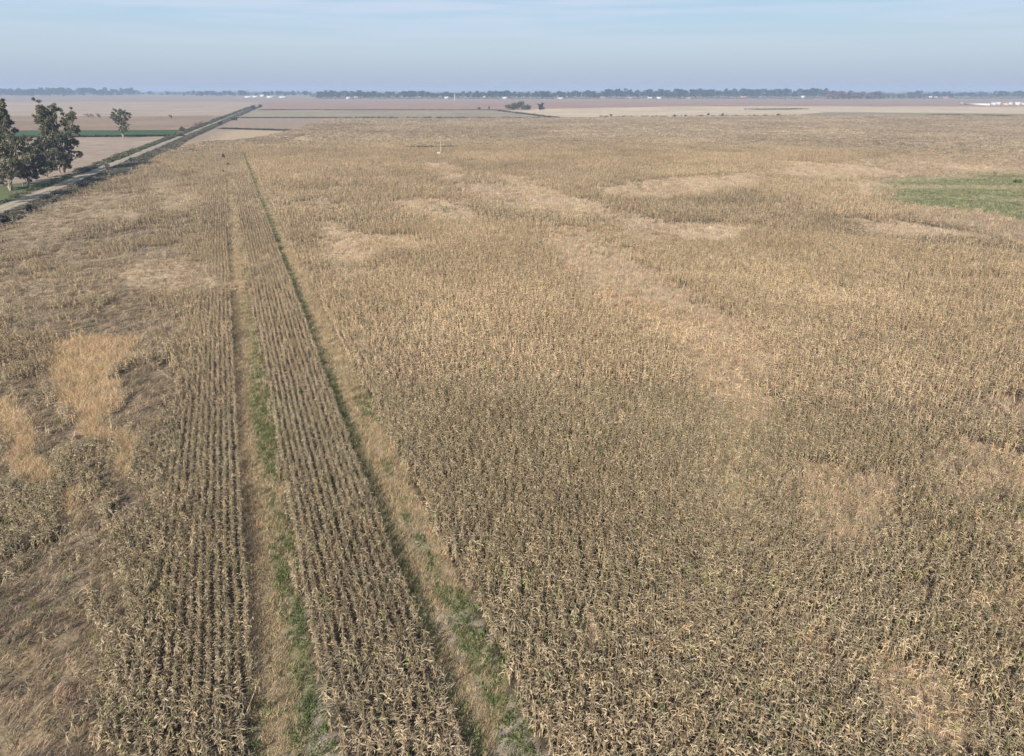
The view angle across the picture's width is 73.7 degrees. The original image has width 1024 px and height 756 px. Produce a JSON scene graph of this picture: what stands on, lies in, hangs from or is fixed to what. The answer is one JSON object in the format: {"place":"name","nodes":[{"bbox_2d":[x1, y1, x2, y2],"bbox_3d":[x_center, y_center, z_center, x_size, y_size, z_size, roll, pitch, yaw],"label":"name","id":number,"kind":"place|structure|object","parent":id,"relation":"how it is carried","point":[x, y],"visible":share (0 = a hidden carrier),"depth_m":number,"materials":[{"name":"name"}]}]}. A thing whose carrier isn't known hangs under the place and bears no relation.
{"place":"outdoors","nodes":[
{"label":"outdoors","id":0,"kind":"place"},
{"bbox_2d":[0,136,163,185],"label":"tan field","id":1,"kind":"structure","parent":0,"point":[94,149],"depth_m":374.83,"materials":[{"name":"brown soil"}]},
{"bbox_2d":[10,130,180,135],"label":"green field","id":2,"kind":"structure","parent":0,"point":[91,132],"depth_m":513.36,"materials":[{"name":"plant"}]},
{"bbox_2d":[5,116,219,129],"bbox_3d":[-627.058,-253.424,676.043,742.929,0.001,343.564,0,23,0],"label":"brown field","id":3,"kind":"structure","parent":0,"point":[134,122],"depth_m":667.79,"materials":[{"name":"brown soil"}]},
{"bbox_2d":[192,121,204,127],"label":"bush","id":4,"kind":"object","parent":3,"relation":"on","point":[199,124],"visible":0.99,"depth_m":575.02,"materials":[{"name":"green plant"}]},
{"bbox_2d":[4,102,258,115],"bbox_3d":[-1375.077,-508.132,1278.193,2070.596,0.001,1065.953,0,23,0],"label":"stubble field","id":5,"kind":"structure","parent":0,"point":[149,108],"depth_m":1153.05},
{"bbox_2d":[0,103,262,212],"bbox_3d":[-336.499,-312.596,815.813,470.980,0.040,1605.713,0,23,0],"label":"dirt road","id":6,"kind":"structure","parent":0,"point":[25,199],"depth_m":240.31,"materials":[{"name":"beige soil"}]},
{"bbox_2d":[239,110,547,117],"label":"grey green field","id":7,"kind":"structure","parent":0,"point":[379,113],"depth_m":915.46,"materials":[{"name":"soil"}]},
{"bbox_2d":[0,92,1023,755],"bbox_3d":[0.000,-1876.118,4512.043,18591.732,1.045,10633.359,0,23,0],"label":"ground","id":8,"kind":"structure","parent":0,"point":[294,654],"depth_m":54.36,"materials":[{"name":"brown soil"}]},
{"bbox_2d":[0,214,9,224],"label":"bush","id":9,"kind":"object","parent":8,"relation":"on","point":[4,218],"visible":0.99,"depth_m":162.97,"materials":[{"name":"green plant"}]},
{"bbox_2d":[0,98,19,144],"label":"eucalyptus tree","id":10,"kind":"object","parent":8,"relation":"on","point":[6,121],"visible":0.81,"depth_m":219.24,"materials":[{"name":"green plant"}]},
{"bbox_2d":[8,88,14,95],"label":"belt tree","id":11,"kind":"object","parent":8,"relation":"on","point":[11,91],"visible":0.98,"depth_m":3145.19,"materials":[{"name":"green plant"}]},
{"bbox_2d":[0,131,37,190],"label":"eucalyptus tree","id":12,"kind":"object","parent":8,"relation":"on","point":[9,165],"visible":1,"depth_m":215.88,"materials":[{"name":"green plant"}]},
{"bbox_2d":[22,89,34,95],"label":"belt tree","id":13,"kind":"object","parent":8,"relation":"on","point":[29,92],"visible":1,"depth_m":3027.09,"materials":[{"name":"green plant"}]},
{"bbox_2d":[24,203,37,211],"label":"bush","id":14,"kind":"object","parent":8,"relation":"on","point":[28,207],"visible":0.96,"depth_m":180.60,"materials":[{"name":"green plant"}]},
{"bbox_2d":[15,148,53,185],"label":"eucalyptus tree","id":15,"kind":"object","parent":8,"relation":"on","point":[34,165],"visible":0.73,"depth_m":227.34,"materials":[{"name":"green plant"}]},
{"bbox_2d":[21,134,59,177],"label":"eucalyptus tree","id":16,"kind":"object","parent":8,"relation":"on","point":[41,146],"visible":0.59,"depth_m":247.97,"materials":[{"name":"green plant"}]},
{"bbox_2d":[31,97,69,172],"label":"eucalyptus tree","id":17,"kind":"object","parent":8,"relation":"on","point":[45,118],"visible":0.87,"depth_m":255.52,"materials":[{"name":"green plant"}]},
{"bbox_2d":[55,87,68,95],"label":"belt tree","id":18,"kind":"object","parent":8,"relation":"on","point":[60,89],"visible":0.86,"depth_m":3156.95,"materials":[{"name":"green plant"}]},
{"bbox_2d":[59,107,83,172],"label":"eucalyptus tree","id":19,"kind":"object","parent":8,"relation":"on","point":[71,126],"visible":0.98,"depth_m":260.87,"materials":[{"name":"green plant"}]},
{"bbox_2d":[0,331,144,533],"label":"golden grass","id":20,"kind":"structure","parent":8,"relation":"on","point":[30,469],"depth_m":70.21,"materials":[{"name":"beige plant"}]},
{"bbox_2d":[76,180,88,189],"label":"bush","id":21,"kind":"object","parent":8,"relation":"on","point":[80,184],"visible":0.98,"depth_m":220.77,"materials":[{"name":"green plant"}]},
{"bbox_2d":[80,88,89,95],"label":"belt tree","id":22,"kind":"object","parent":8,"relation":"on","point":[84,90],"visible":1,"depth_m":3178.45,"materials":[{"name":"green plant"}]},
{"bbox_2d":[87,88,98,95],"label":"belt tree","id":23,"kind":"object","parent":8,"relation":"on","point":[91,90],"visible":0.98,"depth_m":3223.67,"materials":[{"name":"green plant"}]},
{"bbox_2d":[0,152,205,755],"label":"lodged grass","id":24,"kind":"structure","parent":8,"relation":"on","point":[26,641],"depth_m":55.80,"materials":[{"name":"beige plant"}]},
{"bbox_2d":[103,162,109,175],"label":"bare shrub","id":25,"kind":"object","parent":8,"relation":"on","point":[106,164],"visible":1,"depth_m":252.04,"materials":[{"name":"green plant"}]},
{"bbox_2d":[109,108,131,137],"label":"lone tree","id":26,"kind":"object","parent":8,"relation":"on","point":[121,121],"visible":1,"depth_m":451.82,"materials":[{"name":"green plant"}]},
{"bbox_2d":[123,88,132,95],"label":"belt tree","id":27,"kind":"object","parent":8,"relation":"on","point":[128,91],"visible":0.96,"depth_m":3323.34,"materials":[{"name":"green plant"}]},
{"bbox_2d":[0,106,258,227],"bbox_3d":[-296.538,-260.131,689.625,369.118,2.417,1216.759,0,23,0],"label":"roadside weeds","id":28,"kind":"object","parent":8,"relation":"on","point":[70,188],"visible":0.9,"depth_m":282.63,"materials":[{"name":"green plant"}]},
{"bbox_2d":[348,734,356,753],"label":"maize plant","id":29,"kind":"object","parent":8,"relation":"on","point":[354,743],"visible":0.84,"depth_m":33.20,"materials":[{"name":"beige plant"}]},
{"bbox_2d":[353,740,364,755],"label":"maize plant","id":30,"kind":"object","parent":8,"relation":"on","point":[359,748],"visible":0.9,"depth_m":32.89,"materials":[{"name":"beige plant"}]},
{"bbox_2d":[363,735,375,755],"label":"maize plant","id":31,"kind":"object","parent":8,"relation":"on","point":[371,738],"visible":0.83,"depth_m":33.05,"materials":[{"name":"beige plant"}]},
{"bbox_2d":[365,738,376,755],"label":"maize plant","id":32,"kind":"object","parent":8,"relation":"on","point":[370,747],"visible":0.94,"depth_m":32.87,"materials":[{"name":"beige plant"}]},
{"bbox_2d":[372,723,383,739],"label":"maize plant","id":33,"kind":"object","parent":8,"relation":"on","point":[377,730],"visible":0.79,"depth_m":33.81,"materials":[{"name":"beige plant"}]},
{"bbox_2d":[394,724,407,744],"bbox_3d":[-5.514,17.621,33.528,0.903,1.452,0.295,-3,19,-4],"label":"maize plant","id":34,"kind":"object","parent":8,"relation":"on","point":[399,735],"visible":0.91,"depth_m":33.52,"materials":[{"name":"beige plant"}]},
{"bbox_2d":[396,726,407,744],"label":"maize plant","id":35,"kind":"object","parent":8,"relation":"on","point":[402,733],"visible":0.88,"depth_m":33.31,"materials":[{"name":"beige plant"}]},
{"bbox_2d":[400,706,411,724],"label":"maize plant","id":36,"kind":"object","parent":8,"relation":"on","point":[406,715],"visible":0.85,"depth_m":34.62,"materials":[{"name":"beige plant"}]},
{"bbox_2d":[413,716,426,732],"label":"maize plant","id":37,"kind":"object","parent":8,"relation":"on","point":[415,726],"visible":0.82,"depth_m":34.14,"materials":[{"name":"beige plant"}]},
{"bbox_2d":[418,90,425,96],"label":"belt tree","id":38,"kind":"object","parent":8,"relation":"on","point":[421,93],"visible":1,"depth_m":2417.38,"materials":[{"name":"green plant"}]},
{"bbox_2d":[420,737,430,755],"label":"maize plant","id":39,"kind":"object","parent":8,"relation":"on","point":[425,742],"visible":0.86,"depth_m":32.96,"materials":[{"name":"beige plant"}]},
{"bbox_2d":[420,736,433,755],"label":"maize plant","id":40,"kind":"object","parent":8,"relation":"on","point":[427,746],"visible":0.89,"depth_m":32.98,"materials":[{"name":"beige plant"}]},
{"bbox_2d":[438,716,445,733],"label":"maize plant","id":41,"kind":"object","parent":8,"relation":"on","point":[440,724],"visible":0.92,"depth_m":34.23,"materials":[{"name":"beige plant"}]},
{"bbox_2d":[487,91,496,98],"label":"belt tree","id":42,"kind":"object","parent":8,"relation":"on","point":[490,93],"visible":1,"depth_m":2382.79,"materials":[{"name":"green plant"}]},
{"bbox_2d":[500,90,509,96],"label":"belt tree","id":43,"kind":"object","parent":8,"relation":"on","point":[505,93],"visible":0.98,"depth_m":2396.67,"materials":[{"name":"green plant"}]},
{"bbox_2d":[0,114,1023,755],"bbox_3d":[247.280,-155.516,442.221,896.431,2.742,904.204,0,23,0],"label":"maize crop","id":44,"kind":"object","parent":8,"relation":"on","point":[734,138],"visible":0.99,"depth_m":64.74,"materials":[{"name":"beige plant"}]},
{"bbox_2d":[0,148,1023,755],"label":"dry grass","id":45,"kind":"structure","parent":8,"relation":"on","point":[248,504],"depth_m":77.69,"materials":[{"name":"beige plant"}]},
{"bbox_2d":[3,89,1023,98],"bbox_3d":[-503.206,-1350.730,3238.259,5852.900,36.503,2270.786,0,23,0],"label":"woodland","id":46,"kind":"object","parent":8,"relation":"on","point":[810,96],"visible":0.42,"depth_m":2640.35,"materials":[{"name":"green plant"}]},
{"bbox_2d":[4,146,1023,755],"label":"green weeds","id":47,"kind":"object","parent":8,"relation":"on","point":[508,720],"visible":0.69,"depth_m":43.49,"materials":[{"name":"green plant"}]},
{"bbox_2d":[16,108,1011,147],"bbox_3d":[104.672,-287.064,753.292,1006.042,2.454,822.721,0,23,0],"label":"field border weeds","id":48,"kind":"object","parent":8,"relation":"on","point":[126,135],"visible":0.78,"depth_m":775.80,"materials":[{"name":"green plant"}]},
{"bbox_2d":[522,705,532,723],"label":"maize plant","id":49,"kind":"object","parent":8,"relation":"on","point":[527,716],"visible":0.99,"depth_m":34.64,"materials":[{"name":"beige plant"}]},
{"bbox_2d":[528,710,540,736],"bbox_3d":[1.101,17.284,34.185,0.826,1.561,0.634,-9,18,-41],"label":"maize plant","id":50,"kind":"object","parent":8,"relation":"on","point":[535,724],"visible":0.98,"depth_m":34.12,"materials":[{"name":"beige plant"}]},
{"bbox_2d":[538,91,545,97],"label":"belt tree","id":51,"kind":"object","parent":8,"relation":"on","point":[542,93],"visible":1,"depth_m":2374.77,"materials":[{"name":"green plant"}]},
{"bbox_2d":[539,716,548,737],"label":"maize plant","id":52,"kind":"object","parent":8,"relation":"on","point":[542,725],"visible":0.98,"depth_m":34.01,"materials":[{"name":"beige plant"}]},
{"bbox_2d":[547,730,557,750],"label":"maize plant","id":53,"kind":"object","parent":8,"relation":"on","point":[552,735],"visible":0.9,"depth_m":33.05,"materials":[{"name":"beige plant"}]},
{"bbox_2d":[553,698,564,717],"bbox_3d":[2.384,16.974,35.145,0.706,1.402,0.461,8,24,18],"label":"maize plant","id":54,"kind":"object","parent":8,"relation":"on","point":[559,707],"visible":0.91,"depth_m":35.07,"materials":[{"name":"beige plant"}]},
{"bbox_2d":[557,719,563,740],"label":"maize plant","id":55,"kind":"object","parent":8,"relation":"on","point":[559,730],"visible":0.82,"depth_m":33.75,"materials":[{"name":"beige plant"}]},
{"bbox_2d":[560,735,573,750],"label":"maize plant","id":56,"kind":"object","parent":8,"relation":"on","point":[563,749],"visible":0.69,"depth_m":33.14,"materials":[{"name":"beige plant"}]},
{"bbox_2d":[571,716,582,733],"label":"maize plant","id":57,"kind":"object","parent":8,"relation":"on","point":[575,726],"visible":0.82,"depth_m":33.92,"materials":[{"name":"beige plant"}]},
{"bbox_2d":[580,731,590,755],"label":"maize plant","id":58,"kind":"object","parent":8,"relation":"on","point":[586,737],"visible":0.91,"depth_m":32.87,"materials":[{"name":"beige plant"}]},
{"bbox_2d":[586,91,596,97],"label":"belt tree","id":59,"kind":"object","parent":8,"relation":"on","point":[591,94],"visible":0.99,"depth_m":2415.60,"materials":[{"name":"green plant"}]},
{"bbox_2d":[585,715,598,736],"bbox_3d":[3.986,17.351,33.882,0.849,1.683,0.277,6,22,3],"label":"maize plant","id":60,"kind":"object","parent":8,"relation":"on","point":[592,725],"visible":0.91,"depth_m":33.87,"materials":[{"name":"beige plant"}]},
{"bbox_2d":[590,718,599,740],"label":"maize plant","id":61,"kind":"object","parent":8,"relation":"on","point":[594,725],"visible":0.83,"depth_m":33.75,"materials":[{"name":"beige plant"}]},
{"bbox_2d":[591,698,599,717],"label":"maize plant","id":62,"kind":"object","parent":8,"relation":"on","point":[594,702],"visible":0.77,"depth_m":34.76,"materials":[{"name":"beige plant"}]},
{"bbox_2d":[595,716,603,737],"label":"maize plant","id":63,"kind":"object","parent":8,"relation":"on","point":[600,724],"visible":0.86,"depth_m":33.80,"materials":[{"name":"beige plant"}]},
{"bbox_2d":[601,705,610,724],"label":"maize plant","id":64,"kind":"object","parent":8,"relation":"on","point":[605,713],"visible":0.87,"depth_m":34.53,"materials":[{"name":"beige plant"}]},
{"bbox_2d":[601,731,612,748],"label":"maize plant","id":65,"kind":"object","parent":8,"relation":"on","point":[607,739],"visible":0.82,"depth_m":33.40,"materials":[{"name":"beige plant"}]},
{"bbox_2d":[605,89,613,97],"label":"belt tree","id":66,"kind":"object","parent":8,"relation":"on","point":[610,92],"visible":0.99,"depth_m":2494.13,"materials":[{"name":"green plant"}]},
{"bbox_2d":[609,717,618,740],"bbox_3d":[5.099,17.407,33.947,0.706,1.518,0.633,-6,24,-14],"label":"maize plant","id":67,"kind":"object","parent":8,"relation":"on","point":[614,727],"visible":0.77,"depth_m":33.83,"materials":[{"name":"beige plant"}]},
{"bbox_2d":[611,734,621,753],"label":"maize plant","id":68,"kind":"object","parent":8,"relation":"on","point":[616,741],"visible":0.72,"depth_m":33.02,"materials":[{"name":"beige plant"}]},
{"bbox_2d":[614,88,619,95],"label":"belt tree","id":69,"kind":"object","parent":8,"relation":"on","point":[616,91],"visible":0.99,"depth_m":2437.39,"materials":[{"name":"green plant"}]},
{"bbox_2d":[615,706,623,726],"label":"maize plant","id":70,"kind":"object","parent":8,"relation":"on","point":[618,715],"visible":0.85,"depth_m":34.40,"materials":[{"name":"beige plant"}]},
{"bbox_2d":[619,713,630,733],"bbox_3d":[5.529,17.368,34.081,0.770,1.495,0.513,14,27,30],"label":"maize plant","id":71,"kind":"object","parent":8,"relation":"on","point":[623,721],"visible":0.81,"depth_m":34.09,"materials":[{"name":"beige plant"}]},
{"bbox_2d":[621,735,631,752],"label":"maize plant","id":72,"kind":"object","parent":8,"relation":"on","point":[626,744],"visible":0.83,"depth_m":32.74,"materials":[{"name":"beige plant"}]},
{"bbox_2d":[627,733,636,754],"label":"maize plant","id":73,"kind":"object","parent":8,"relation":"on","point":[633,745],"visible":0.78,"depth_m":33.24,"materials":[{"name":"beige plant"}]},
{"bbox_2d":[624,725,640,743],"bbox_3d":[5.979,17.589,33.525,0.928,1.629,0.303,9,31,-3],"label":"maize plant","id":74,"kind":"object","parent":8,"relation":"on","point":[633,732],"visible":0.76,"depth_m":33.42,"materials":[{"name":"beige plant"}]},
{"bbox_2d":[628,714,638,734],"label":"maize plant","id":75,"kind":"object","parent":8,"relation":"on","point":[633,723],"visible":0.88,"depth_m":34.15,"materials":[{"name":"beige plant"}]},
{"bbox_2d":[640,740,650,755],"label":"maize plant","id":76,"kind":"object","parent":8,"relation":"on","point":[643,748],"visible":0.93,"depth_m":32.75,"materials":[{"name":"beige plant"}]},
{"bbox_2d":[653,720,663,737],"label":"maize plant","id":77,"kind":"object","parent":8,"relation":"on","point":[661,721],"visible":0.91,"depth_m":33.84,"materials":[{"name":"beige plant"}]},
{"bbox_2d":[658,89,663,96],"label":"belt tree","id":78,"kind":"object","parent":8,"relation":"on","point":[660,92],"visible":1,"depth_m":2529.04,"materials":[{"name":"green plant"}]},
{"bbox_2d":[658,726,671,745],"bbox_3d":[7.491,17.608,33.541,0.594,1.478,0.703,-9,25,-21],"label":"maize plant","id":79,"kind":"object","parent":8,"relation":"on","point":[664,739],"visible":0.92,"depth_m":33.46,"materials":[{"name":"beige plant"}]},
{"bbox_2d":[663,90,670,96],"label":"belt tree","id":80,"kind":"object","parent":8,"relation":"on","point":[667,93],"visible":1,"depth_m":2492.54,"materials":[{"name":"green plant"}]},
{"bbox_2d":[673,729,682,744],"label":"maize plant","id":81,"kind":"object","parent":8,"relation":"on","point":[676,740],"visible":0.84,"depth_m":33.62,"materials":[{"name":"beige plant"}]},
{"bbox_2d":[675,89,683,97],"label":"belt tree","id":82,"kind":"object","parent":8,"relation":"on","point":[680,92],"visible":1,"depth_m":2442.47,"materials":[{"name":"green plant"}]},
{"bbox_2d":[677,736,689,753],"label":"maize plant","id":83,"kind":"object","parent":8,"relation":"on","point":[683,743],"visible":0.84,"depth_m":33.23,"materials":[{"name":"beige plant"}]},
{"bbox_2d":[689,89,695,95],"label":"belt tree","id":84,"kind":"object","parent":8,"relation":"on","point":[692,92],"visible":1,"depth_m":2431.14,"materials":[{"name":"green plant"}]},
{"bbox_2d":[701,90,709,97],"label":"belt tree","id":85,"kind":"object","parent":8,"relation":"on","point":[705,93],"visible":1,"depth_m":2457.92,"materials":[{"name":"green plant"}]},
{"bbox_2d":[703,735,714,754],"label":"maize plant","id":86,"kind":"object","parent":8,"relation":"on","point":[709,743],"visible":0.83,"depth_m":32.88,"materials":[{"name":"beige plant"}]},
{"bbox_2d":[712,735,725,751],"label":"maize plant","id":87,"kind":"object","parent":8,"relation":"on","point":[719,742],"visible":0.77,"depth_m":33.18,"materials":[{"name":"beige plant"}]},
{"bbox_2d":[745,89,755,96],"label":"belt tree","id":88,"kind":"object","parent":8,"relation":"on","point":[748,91],"visible":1,"depth_m":2546.46,"materials":[{"name":"green plant"}]},
{"bbox_2d":[755,89,762,97],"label":"belt tree","id":89,"kind":"object","parent":8,"relation":"on","point":[758,91],"visible":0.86,"depth_m":2648.81,"materials":[{"name":"green plant"}]},
{"bbox_2d":[777,89,785,97],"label":"belt tree","id":90,"kind":"object","parent":8,"relation":"on","point":[781,92],"visible":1,"depth_m":2596.11,"materials":[{"name":"green plant"}]},
{"bbox_2d":[804,89,812,97],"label":"belt tree","id":91,"kind":"object","parent":8,"relation":"on","point":[808,92],"visible":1,"depth_m":2533.46,"materials":[{"name":"green plant"}]},
{"bbox_2d":[810,88,819,96],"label":"belt tree","id":92,"kind":"object","parent":8,"relation":"on","point":[816,91],"visible":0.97,"depth_m":2544.86,"materials":[{"name":"green plant"}]},
{"bbox_2d":[826,91,832,97],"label":"grove tree","id":93,"kind":"object","parent":8,"relation":"on","point":[829,94],"visible":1,"depth_m":2255.49,"materials":[{"name":"green plant"}]},
{"bbox_2d":[835,91,841,98],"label":"grove tree","id":94,"kind":"object","parent":8,"relation":"on","point":[838,93],"visible":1,"depth_m":2186.32,"materials":[{"name":"green plant"}]},
{"bbox_2d":[869,169,1023,220],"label":"pasture grass","id":95,"kind":"structure","parent":8,"relation":"on","point":[963,205],"depth_m":217.26,"materials":[{"name":"plant"}]},
{"bbox_2d":[0,0,1023,91],"label":"sky","id":96,"kind":"structure","parent":0,"point":[142,45],"materials":[{"name":"blue"}]},
{"bbox_2d":[260,102,1023,109],"bbox_3d":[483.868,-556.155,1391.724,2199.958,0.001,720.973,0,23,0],"label":"reddish field","id":97,"kind":"structure","parent":0,"point":[404,105],"depth_m":1365.71,"materials":[{"name":"brown soil"}]},
{"bbox_2d":[505,103,516,109],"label":"tree","id":98,"kind":"object","parent":97,"relation":"on","point":[509,106],"visible":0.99,"depth_m":1066.75,"materials":[{"name":"green plant"}]},
{"bbox_2d":[512,101,521,109],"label":"tree","id":99,"kind":"object","parent":97,"relation":"on","point":[518,104],"visible":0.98,"depth_m":1066.52,"materials":[{"name":"green plant"}]},
{"bbox_2d":[964,103,989,104],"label":"boundary wall","id":100,"kind":"structure","parent":97,"relation":"on","point":[975,104],"depth_m":1396.87,"materials":[{"name":"concrete"}]},
{"bbox_2d":[507,106,1023,116],"bbox_3d":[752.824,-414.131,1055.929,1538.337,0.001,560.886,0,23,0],"label":"pale field","id":101,"kind":"structure","parent":0,"point":[689,111],"depth_m":1044.08,"materials":[{"name":"beige soil"}]},
{"bbox_2d":[520,104,530,109],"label":"tree","id":102,"kind":"object","parent":101,"relation":"on","point":[523,107],"visible":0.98,"depth_m":1060.66,"materials":[{"name":"green plant"}]},
{"bbox_2d":[537,102,544,109],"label":"lone tree","id":103,"kind":"object","parent":101,"relation":"on","point":[540,106],"visible":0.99,"depth_m":1053.23,"materials":[{"name":"green plant"}]},
{"bbox_2d":[752,109,794,109],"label":"weedy streak","id":104,"kind":"object","parent":101,"relation":"on","point":[774,109],"visible":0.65,"depth_m":1095.05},
{"bbox_2d":[801,112,1021,115],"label":"weedy streak","id":105,"kind":"object","parent":101,"relation":"on","point":[859,113],"visible":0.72,"depth_m":914.70,"materials":[{"name":"plant"}]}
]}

